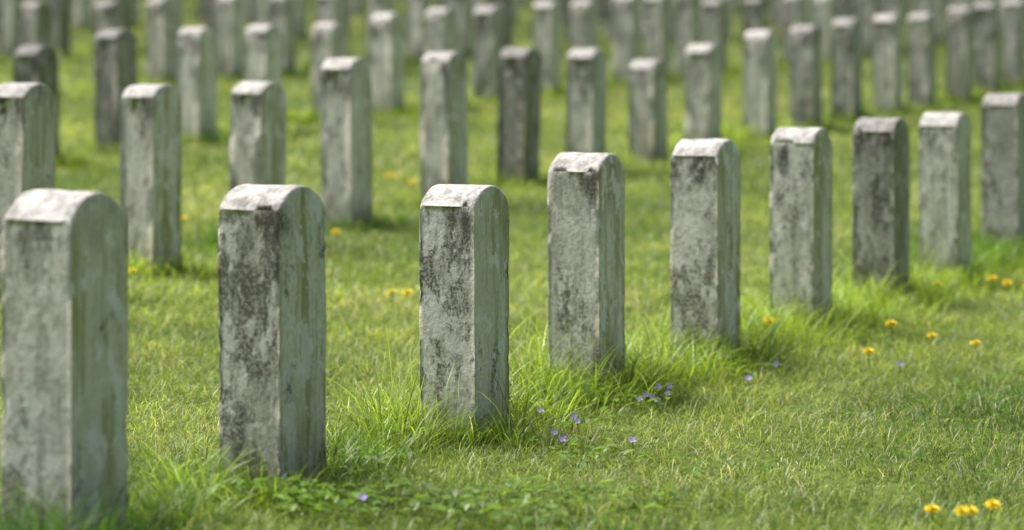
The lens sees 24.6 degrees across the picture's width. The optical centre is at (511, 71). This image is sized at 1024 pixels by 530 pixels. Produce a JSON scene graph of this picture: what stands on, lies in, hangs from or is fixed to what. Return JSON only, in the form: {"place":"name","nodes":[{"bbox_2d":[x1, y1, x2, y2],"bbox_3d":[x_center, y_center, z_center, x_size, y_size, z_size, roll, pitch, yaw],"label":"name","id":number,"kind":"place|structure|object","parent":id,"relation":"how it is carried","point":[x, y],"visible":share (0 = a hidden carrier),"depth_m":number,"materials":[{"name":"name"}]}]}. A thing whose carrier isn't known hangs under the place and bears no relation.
{"place":"outdoors","nodes":[
{"label":"outdoors","id":0,"kind":"place"},
{"bbox_2d":[0,0,1023,529],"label":"ground","id":1,"kind":"structure","parent":0,"point":[828,476],"depth_m":7.01,"materials":[{"name":"green plant"}]},
{"bbox_2d":[0,0,25,61],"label":"headstone","id":2,"kind":"object","parent":1,"relation":"on","point":[9,14],"visible":0.42,"depth_m":20.06,"materials":[{"name":"stone"}]},
{"bbox_2d":[0,83,55,287],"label":"headstone","id":3,"kind":"object","parent":1,"relation":"on","point":[27,135],"visible":0.46,"depth_m":8.28,"materials":[{"name":"stone"}]},
{"bbox_2d":[18,2,52,47],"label":"headstone","id":4,"kind":"object","parent":1,"relation":"on","point":[35,23],"visible":0.36,"depth_m":16.49,"materials":[{"name":"stone"}]},
{"bbox_2d":[13,45,59,160],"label":"headstone","id":5,"kind":"object","parent":1,"relation":"on","point":[35,63],"visible":0.34,"depth_m":12.44,"materials":[{"name":"stone"}]},
{"bbox_2d":[44,0,70,56],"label":"headstone","id":6,"kind":"object","parent":1,"relation":"on","point":[61,25],"visible":0.38,"depth_m":20.76,"materials":[{"name":"stone"}]},
{"bbox_2d":[1,189,128,529],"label":"headstone","id":7,"kind":"object","parent":1,"relation":"on","point":[64,319],"visible":0.92,"depth_m":4.35,"materials":[{"name":"stone"}]},
{"bbox_2d":[71,0,90,31],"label":"headstone","id":8,"kind":"object","parent":1,"relation":"on","point":[80,13],"visible":0.38,"depth_m":25.15,"materials":[{"name":"stone"}]},
{"bbox_2d":[91,0,103,14],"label":"headstone","id":9,"kind":"object","parent":1,"relation":"on","point":[93,2],"visible":0.07,"depth_m":29.50,"materials":[{"name":"stone"}]},
{"bbox_2d":[93,0,125,87],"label":"headstone","id":10,"kind":"object","parent":1,"relation":"on","point":[110,15],"visible":0.33,"depth_m":17.13,"materials":[{"name":"stone"}]},
{"bbox_2d":[94,29,137,153],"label":"headstone","id":11,"kind":"object","parent":1,"relation":"on","point":[115,63],"visible":0.59,"depth_m":13.03,"materials":[{"name":"stone"}]},
{"bbox_2d":[104,0,129,29],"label":"headstone","id":12,"kind":"object","parent":1,"relation":"on","point":[126,3],"visible":0.08,"depth_m":21.49,"materials":[{"name":"stone"}]},
{"bbox_2d":[130,0,138,27],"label":"headstone","id":13,"kind":"object","parent":1,"relation":"on","point":[134,11],"visible":0.16,"depth_m":25.83,"materials":[{"name":"stone"}]},
{"bbox_2d":[120,84,181,274],"bbox_3d":[-1.390,0.509,9.054,0.161,0.922,0.185,0,-1,29],"label":"headstone","id":14,"kind":"object","parent":1,"relation":"on","point":[150,159],"visible":0.59,"depth_m":8.99,"materials":[{"name":"stone"}]},
{"bbox_2d":[146,0,177,83],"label":"headstone","id":15,"kind":"object","parent":1,"relation":"on","point":[162,30],"visible":0.63,"depth_m":17.81,"materials":[{"name":"stone"}]},
{"bbox_2d":[176,0,182,33],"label":"headstone","id":16,"kind":"object","parent":1,"relation":"on","point":[180,16],"visible":0.07,"depth_m":22.17,"materials":[{"name":"stone"}]},
{"bbox_2d":[176,27,216,142],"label":"headstone","id":17,"kind":"object","parent":1,"relation":"on","point":[196,88],"visible":0.69,"depth_m":13.69,"materials":[{"name":"stone"}]},
{"bbox_2d":[197,0,203,23],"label":"headstone","id":18,"kind":"object","parent":1,"relation":"on","point":[200,10],"visible":0.14,"depth_m":27.32,"materials":[{"name":"stone"}]},
{"bbox_2d":[204,0,215,31],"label":"headstone","id":19,"kind":"object","parent":1,"relation":"on","point":[209,13],"visible":0.16,"depth_m":22.77,"materials":[{"name":"stone"}]},
{"bbox_2d":[215,0,243,80],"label":"headstone","id":20,"kind":"object","parent":1,"relation":"on","point":[229,23],"visible":0.66,"depth_m":18.51,"materials":[{"name":"stone"}]},
{"bbox_2d":[243,0,251,22],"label":"headstone","id":21,"kind":"object","parent":1,"relation":"on","point":[248,11],"visible":0.16,"depth_m":27.83,"materials":[{"name":"stone"}]},
{"bbox_2d":[229,81,286,191],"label":"headstone","id":22,"kind":"object","parent":1,"relation":"on","point":[258,139],"visible":0.43,"depth_m":9.79,"materials":[{"name":"stone"}]},
{"bbox_2d":[252,0,267,24],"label":"headstone","id":23,"kind":"object","parent":1,"relation":"on","point":[259,12],"visible":0.23,"depth_m":23.46,"materials":[{"name":"stone"}]},
{"bbox_2d":[244,25,281,85],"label":"headstone","id":24,"kind":"object","parent":1,"relation":"on","point":[262,53],"visible":0.43,"depth_m":14.30,"materials":[{"name":"stone"}]},
{"bbox_2d":[218,184,325,493],"bbox_3d":[-0.521,0.678,5.125,0.161,0.866,0.187,1,1,28],"label":"headstone","id":25,"kind":"object","parent":1,"relation":"on","point":[272,299],"visible":0.84,"depth_m":5.05,"materials":[{"name":"stone"}]},
{"bbox_2d":[268,0,295,72],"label":"headstone","id":26,"kind":"object","parent":1,"relation":"on","point":[282,15],"visible":0.41,"depth_m":19.11,"materials":[{"name":"stone"}]},
{"bbox_2d":[296,0,306,38],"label":"headstone","id":27,"kind":"object","parent":1,"relation":"on","point":[301,12],"visible":0.22,"depth_m":24.24,"materials":[{"name":"stone"}]},
{"bbox_2d":[311,22,347,122],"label":"headstone","id":28,"kind":"object","parent":1,"relation":"on","point":[329,40],"visible":0.38,"depth_m":14.99,"materials":[{"name":"stone"}]},
{"bbox_2d":[317,0,343,24],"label":"headstone","id":29,"kind":"object","parent":1,"relation":"on","point":[330,10],"visible":0.22,"depth_m":19.78,"materials":[{"name":"stone"}]},
{"bbox_2d":[320,58,372,227],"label":"headstone","id":30,"kind":"object","parent":1,"relation":"on","point":[346,132],"visible":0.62,"depth_m":10.43,"materials":[{"name":"stone"}]},
{"bbox_2d":[344,0,350,35],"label":"headstone","id":31,"kind":"object","parent":1,"relation":"on","point":[347,6],"visible":0.08,"depth_m":24.97,"materials":[{"name":"stone"}]},
{"bbox_2d":[350,0,362,16],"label":"headstone","id":32,"kind":"object","parent":1,"relation":"on","point":[356,7],"visible":0.26,"depth_m":29.97,"materials":[{"name":"stone"}]},
{"bbox_2d":[359,492,367,521],"bbox_3d":[-0.299,0.880,4.717,0.018,0.070,0.013,0,0,0],"label":"violet flower","id":33,"kind":"object","parent":1,"relation":"on","point":[362,498],"visible":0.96,"depth_m":4.72,"materials":[{"name":"purple plant"}]},
{"bbox_2d":[365,0,392,62],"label":"headstone","id":34,"kind":"object","parent":1,"relation":"on","point":[374,7],"visible":0.24,"depth_m":20.63,"materials":[{"name":"stone"}]},
{"bbox_2d":[370,13,404,116],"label":"headstone","id":35,"kind":"object","parent":1,"relation":"on","point":[387,54],"visible":0.64,"depth_m":15.62,"materials":[{"name":"stone"}]},
{"bbox_2d":[406,0,430,61],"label":"headstone","id":36,"kind":"object","parent":1,"relation":"on","point":[416,10],"visible":0.4,"depth_m":21.28,"materials":[{"name":"stone"}]},
{"bbox_2d":[425,8,457,53],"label":"headstone","id":37,"kind":"object","parent":1,"relation":"on","point":[441,30],"visible":0.36,"depth_m":16.25,"materials":[{"name":"stone"}]},
{"bbox_2d":[436,0,447,7],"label":"headstone","id":38,"kind":"object","parent":1,"relation":"on","point":[441,3],"visible":0.06,"depth_m":26.91,"materials":[{"name":"stone"}]},
{"bbox_2d":[420,52,467,199],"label":"headstone","id":39,"kind":"object","parent":1,"relation":"on","point":[443,121],"visible":0.64,"depth_m":11.23,"materials":[{"name":"stone"}]},
{"bbox_2d":[448,0,471,59],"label":"headstone","id":40,"kind":"object","parent":1,"relation":"on","point":[462,9],"visible":0.35,"depth_m":21.88,"materials":[{"name":"stone"}]},
{"bbox_2d":[419,184,509,440],"bbox_3d":[-0.119,0.697,5.919,0.161,0.827,0.186,0,0,28],"label":"headstone","id":41,"kind":"object","parent":1,"relation":"on","point":[464,276],"visible":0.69,"depth_m":5.85,"materials":[{"name":"stone"}]},
{"bbox_2d":[472,0,488,26],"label":"headstone","id":42,"kind":"object","parent":1,"relation":"on","point":[476,3],"visible":0.11,"depth_m":27.60,"materials":[{"name":"stone"}]},
{"bbox_2d":[473,6,503,103],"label":"headstone","id":43,"kind":"object","parent":1,"relation":"on","point":[488,34],"visible":0.59,"depth_m":16.85,"materials":[{"name":"stone"}]},
{"bbox_2d":[488,0,512,47],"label":"headstone","id":44,"kind":"object","parent":1,"relation":"on","point":[505,6],"visible":0.2,"depth_m":22.69,"materials":[{"name":"stone"}]},
{"bbox_2d":[0,20,1023,529],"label":"tall grass","id":45,"kind":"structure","parent":1,"relation":"on","point":[644,370],"depth_m":6.66,"materials":[{"name":"green plant"}]},
{"bbox_2d":[0,271,1023,529],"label":"violet and clover leaves","id":46,"kind":"object","parent":1,"relation":"on","point":[412,503],"visible":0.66,"depth_m":4.96,"materials":[{"name":"green plant"}]},
{"bbox_2d":[512,0,517,26],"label":"headstone","id":47,"kind":"object","parent":1,"relation":"on","point":[514,13],"visible":0.14,"depth_m":28.33,"materials":[{"name":"stone"}]},
{"bbox_2d":[496,47,541,186],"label":"headstone","id":48,"kind":"object","parent":1,"relation":"on","point":[519,108],"visible":0.62,"depth_m":12.03,"materials":[{"name":"stone"}]},
{"bbox_2d":[517,0,527,7],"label":"headstone","id":49,"kind":"object","parent":1,"relation":"on","point":[523,3],"visible":0.11,"depth_m":34.12,"materials":[{"name":"stone"}]},
{"bbox_2d":[531,1,560,96],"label":"headstone","id":50,"kind":"object","parent":1,"relation":"on","point":[546,30],"visible":0.56,"depth_m":17.63,"materials":[{"name":"stone"}]},
{"bbox_2d":[559,0,563,22],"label":"headstone","id":51,"kind":"object","parent":1,"relation":"on","point":[561,2],"visible":0.07,"depth_m":29.78,"materials":[{"name":"stone"}]},
{"bbox_2d":[564,0,573,49],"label":"headstone","id":52,"kind":"object","parent":1,"relation":"on","point":[567,15],"visible":0.16,"depth_m":23.96,"materials":[{"name":"stone"}]},
{"bbox_2d":[570,0,598,49],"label":"headstone","id":53,"kind":"object","parent":1,"relation":"on","point":[584,30],"visible":0.39,"depth_m":18.26,"materials":[{"name":"stone"}]},
{"bbox_2d":[547,152,625,393],"bbox_3d":[0.211,0.667,6.649,0.162,0.879,0.188,0,0,26],"label":"headstone","id":54,"kind":"object","parent":1,"relation":"on","point":[586,239],"visible":0.67,"depth_m":6.58,"materials":[{"name":"stone"}]},
{"bbox_2d":[566,48,606,152],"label":"headstone","id":55,"kind":"object","parent":1,"relation":"on","point":[586,94],"visible":0.6,"depth_m":12.72,"materials":[{"name":"stone"}]},
{"bbox_2d":[595,0,603,21],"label":"headstone","id":56,"kind":"object","parent":1,"relation":"on","point":[600,3],"visible":0.13,"depth_m":30.35,"materials":[{"name":"stone"}]},
{"bbox_2d":[604,0,613,45],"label":"headstone","id":57,"kind":"object","parent":1,"relation":"on","point":[608,19],"visible":0.29,"depth_m":24.68,"materials":[{"name":"stone"}]},
{"bbox_2d":[613,0,639,84],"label":"headstone","id":58,"kind":"object","parent":1,"relation":"on","point":[626,43],"visible":0.59,"depth_m":18.92,"materials":[{"name":"stone"}]},
{"bbox_2d":[640,0,643,41],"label":"headstone","id":59,"kind":"object","parent":1,"relation":"on","point":[641,18],"visible":0.04,"depth_m":25.37,"materials":[{"name":"stone"}]},
{"bbox_2d":[628,60,667,164],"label":"headstone","id":60,"kind":"object","parent":1,"relation":"on","point":[647,107],"visible":0.58,"depth_m":13.22,"materials":[{"name":"stone"}]},
{"bbox_2d":[644,0,669,77],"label":"headstone","id":61,"kind":"object","parent":1,"relation":"on","point":[656,29],"visible":0.48,"depth_m":19.43,"materials":[{"name":"stone"}]},
{"bbox_2d":[670,0,674,41],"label":"headstone","id":62,"kind":"object","parent":1,"relation":"on","point":[672,19],"visible":0.09,"depth_m":26.00,"materials":[{"name":"stone"}]},
{"bbox_2d":[674,0,699,78],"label":"headstone","id":63,"kind":"object","parent":1,"relation":"on","point":[687,22],"visible":0.43,"depth_m":20.00,"materials":[{"name":"stone"}]},
{"bbox_2d":[700,0,703,36],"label":"headstone","id":64,"kind":"object","parent":1,"relation":"on","point":[701,2],"visible":0.08,"depth_m":26.71,"materials":[{"name":"stone"}]},
{"bbox_2d":[685,44,721,138],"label":"headstone","id":65,"kind":"object","parent":1,"relation":"on","point":[703,91],"visible":0.65,"depth_m":13.93,"materials":[{"name":"stone"}]},
{"bbox_2d":[670,138,740,361],"bbox_3d":[0.600,0.654,7.280,0.162,0.895,0.186,0,0,28],"label":"headstone","id":66,"kind":"object","parent":1,"relation":"on","point":[705,259],"visible":0.71,"depth_m":7.21,"materials":[{"name":"stone"}]},
{"bbox_2d":[702,0,726,71],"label":"headstone","id":67,"kind":"object","parent":1,"relation":"on","point":[714,21],"visible":0.5,"depth_m":20.74,"materials":[{"name":"stone"}]},
{"bbox_2d":[725,0,731,35],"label":"headstone","id":68,"kind":"object","parent":1,"relation":"on","point":[729,9],"visible":0.13,"depth_m":27.49,"materials":[{"name":"stone"}]},
{"bbox_2d":[732,0,740,10],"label":"headstone","id":69,"kind":"object","parent":1,"relation":"on","point":[736,4],"visible":0.19,"depth_m":34.53,"materials":[{"name":"stone"}]},
{"bbox_2d":[743,0,765,47],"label":"headstone","id":70,"kind":"object","parent":1,"relation":"on","point":[754,14],"visible":0.38,"depth_m":21.29,"materials":[{"name":"stone"}]},
{"bbox_2d":[743,30,776,140],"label":"headstone","id":71,"kind":"object","parent":1,"relation":"on","point":[760,76],"visible":0.66,"depth_m":14.63,"materials":[{"name":"stone"}]},
{"bbox_2d":[770,0,781,31],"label":"headstone","id":72,"kind":"object","parent":1,"relation":"on","point":[776,14],"visible":0.3,"depth_m":28.83,"materials":[{"name":"stone"}]},
{"bbox_2d":[782,0,804,66],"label":"headstone","id":73,"kind":"object","parent":1,"relation":"on","point":[793,12],"visible":0.4,"depth_m":22.04,"materials":[{"name":"stone"}]},
{"bbox_2d":[769,127,832,329],"bbox_3d":[0.984,0.633,8.000,0.162,0.888,0.187,0,0,28],"label":"headstone","id":74,"kind":"object","parent":1,"relation":"on","point":[800,204],"visible":0.66,"depth_m":7.93,"materials":[{"name":"stone"}]},
{"bbox_2d":[789,25,822,127],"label":"headstone","id":75,"kind":"object","parent":1,"relation":"on","point":[805,54],"visible":0.68,"depth_m":15.32,"materials":[{"name":"stone"}]},
{"bbox_2d":[804,0,810,24],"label":"headstone","id":76,"kind":"object","parent":1,"relation":"on","point":[807,12],"visible":0.22,"depth_m":29.53,"materials":[{"name":"stone"}]},
{"bbox_2d":[813,0,834,62],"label":"headstone","id":77,"kind":"object","parent":1,"relation":"on","point":[823,14],"visible":0.38,"depth_m":22.66,"materials":[{"name":"stone"}]},
{"bbox_2d":[834,0,852,18],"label":"headstone","id":78,"kind":"object","parent":1,"relation":"on","point":[843,8],"visible":0.12,"depth_m":23.50,"materials":[{"name":"stone"}]},
{"bbox_2d":[831,18,861,122],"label":"headstone","id":79,"kind":"object","parent":1,"relation":"on","point":[846,63],"visible":0.73,"depth_m":16.02,"materials":[{"name":"stone"}]},
{"bbox_2d":[853,0,858,18],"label":"headstone","id":80,"kind":"object","parent":1,"relation":"on","point":[855,8],"visible":0.1,"depth_m":31.58,"materials":[{"name":"stone"}]},
{"bbox_2d":[862,348,873,371],"bbox_3d":[1.084,0.883,7.144,0.044,0.089,0.039,0,0,0],"label":"dandelion","id":81,"kind":"object","parent":1,"relation":"on","point":[868,351],"visible":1,"depth_m":7.14,"materials":[{"name":"yellow plant"}]},
{"bbox_2d":[858,0,878,55],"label":"headstone","id":82,"kind":"object","parent":1,"relation":"on","point":[868,11],"visible":0.33,"depth_m":24.05,"materials":[{"name":"stone"}]},
{"bbox_2d":[852,117,909,301],"bbox_3d":[1.362,0.615,8.681,0.162,0.894,0.187,0,0,28],"label":"headstone","id":83,"kind":"object","parent":1,"relation":"on","point":[880,184],"visible":0.7,"depth_m":8.61,"materials":[{"name":"stone"}]},
{"bbox_2d":[879,0,883,14],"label":"headstone","id":84,"kind":"object","parent":1,"relation":"on","point":[881,7],"visible":0.09,"depth_m":32.32,"materials":[{"name":"stone"}]},
{"bbox_2d":[872,14,902,115],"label":"headstone","id":85,"kind":"object","parent":1,"relation":"on","point":[887,64],"visible":0.69,"depth_m":16.73,"materials":[{"name":"stone"}]},
{"bbox_2d":[885,319,897,340],"bbox_3d":[1.241,0.856,7.694,0.046,0.088,0.047,0,0,0],"label":"dandelion","id":86,"kind":"object","parent":1,"relation":"on","point":[890,323],"visible":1,"depth_m":7.69,"materials":[{"name":"yellow plant"}]},
{"bbox_2d":[884,0,902,46],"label":"headstone","id":87,"kind":"object","parent":1,"relation":"on","point":[893,6],"visible":0.18,"depth_m":24.78,"materials":[{"name":"stone"}]},
{"bbox_2d":[903,0,906,17],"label":"headstone","id":88,"kind":"object","parent":1,"relation":"on","point":[904,8],"visible":0.13,"depth_m":32.97,"materials":[{"name":"stone"}]},
{"bbox_2d":[907,13,935,109],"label":"headstone","id":89,"kind":"object","parent":1,"relation":"on","point":[921,57],"visible":0.67,"depth_m":17.43,"materials":[{"name":"stone"}]},
{"bbox_2d":[913,0,931,12],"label":"headstone","id":90,"kind":"object","parent":1,"relation":"on","point":[922,6],"visible":0.12,"depth_m":25.56,"materials":[{"name":"stone"}]},
{"bbox_2d":[926,332,936,354],"bbox_3d":[1.339,0.871,7.493,0.041,0.081,0.042,0,0,0],"label":"dandelion","id":91,"kind":"object","parent":1,"relation":"on","point":[931,335],"visible":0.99,"depth_m":7.49,"materials":[{"name":"yellow plant"}]},
{"bbox_2d":[923,503,941,528],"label":"dandelion","id":92,"kind":"object","parent":1,"relation":"on","point":[932,508],"visible":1,"depth_m":4.73,"materials":[{"name":"yellow plant"}]},
{"bbox_2d":[932,0,944,44],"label":"headstone","id":93,"kind":"object","parent":1,"relation":"on","point":[938,9],"visible":0.26,"depth_m":26.17,"materials":[{"name":"stone"}]},
{"bbox_2d":[918,112,971,280],"bbox_3d":[1.725,0.599,9.357,0.162,0.876,0.187,0,1,28],"label":"headstone","id":94,"kind":"object","parent":1,"relation":"on","point":[944,144],"visible":0.65,"depth_m":9.28,"materials":[{"name":"stone"}]},
{"bbox_2d":[945,0,952,10],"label":"headstone","id":95,"kind":"object","parent":1,"relation":"on","point":[948,3],"visible":0.09,"depth_m":35.04,"materials":[{"name":"stone"}]},
{"bbox_2d":[946,7,972,103],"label":"headstone","id":96,"kind":"object","parent":1,"relation":"on","point":[959,51],"visible":0.77,"depth_m":18.13,"materials":[{"name":"stone"}]},
{"bbox_2d":[953,0,970,6],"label":"headstone","id":97,"kind":"object","parent":1,"relation":"on","point":[961,3],"visible":0.1,"depth_m":26.90,"materials":[{"name":"stone"}]},
{"bbox_2d":[954,505,969,529],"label":"dandelion","id":98,"kind":"object","parent":1,"relation":"on","point":[961,510],"visible":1,"depth_m":4.64,"materials":[{"name":"yellow plant"}]},
{"bbox_2d":[966,504,978,529],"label":"dandelion","id":99,"kind":"object","parent":1,"relation":"on","point":[972,510],"visible":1,"depth_m":4.65,"materials":[{"name":"yellow plant"}]},
{"bbox_2d":[971,0,984,38],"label":"headstone","id":100,"kind":"object","parent":1,"relation":"on","point":[973,2],"visible":0.06,"depth_m":27.65,"materials":[{"name":"stone"}]},
{"bbox_2d":[973,2,999,93],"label":"headstone","id":101,"kind":"object","parent":1,"relation":"on","point":[986,42],"visible":0.61,"depth_m":18.83,"materials":[{"name":"stone"}]},
{"bbox_2d":[987,275,997,293],"bbox_3d":[1.840,0.821,8.999,0.047,0.085,0.043,0,0,-16],"label":"dandelion","id":102,"kind":"object","parent":1,"relation":"on","point":[992,278],"visible":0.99,"depth_m":9.00,"materials":[{"name":"yellow plant"}]},
{"bbox_2d":[985,499,1000,529],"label":"dandelion","id":103,"kind":"object","parent":1,"relation":"on","point":[992,504],"visible":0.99,"depth_m":4.79,"materials":[{"name":"yellow plant"}]},
{"bbox_2d":[994,0,1003,35],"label":"headstone","id":104,"kind":"object","parent":1,"relation":"on","point":[999,3],"visible":0.06,"depth_m":28.22,"materials":[{"name":"stone"}]},
{"bbox_2d":[981,93,1023,254],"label":"headstone","id":105,"kind":"object","parent":1,"relation":"on","point":[1002,161],"visible":0.73,"depth_m":10.02,"materials":[{"name":"stone"}]},
{"bbox_2d":[1002,279,1011,297],"bbox_3d":[1.874,0.826,8.895,0.046,0.086,0.039,0,0,0],"label":"dandelion","id":106,"kind":"object","parent":1,"relation":"on","point":[1007,282],"visible":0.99,"depth_m":8.89,"materials":[{"name":"yellow plant"}]},
{"bbox_2d":[1001,0,1023,88],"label":"headstone","id":107,"kind":"object","parent":1,"relation":"on","point":[1012,56],"visible":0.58,"depth_m":19.62,"materials":[{"name":"stone"}]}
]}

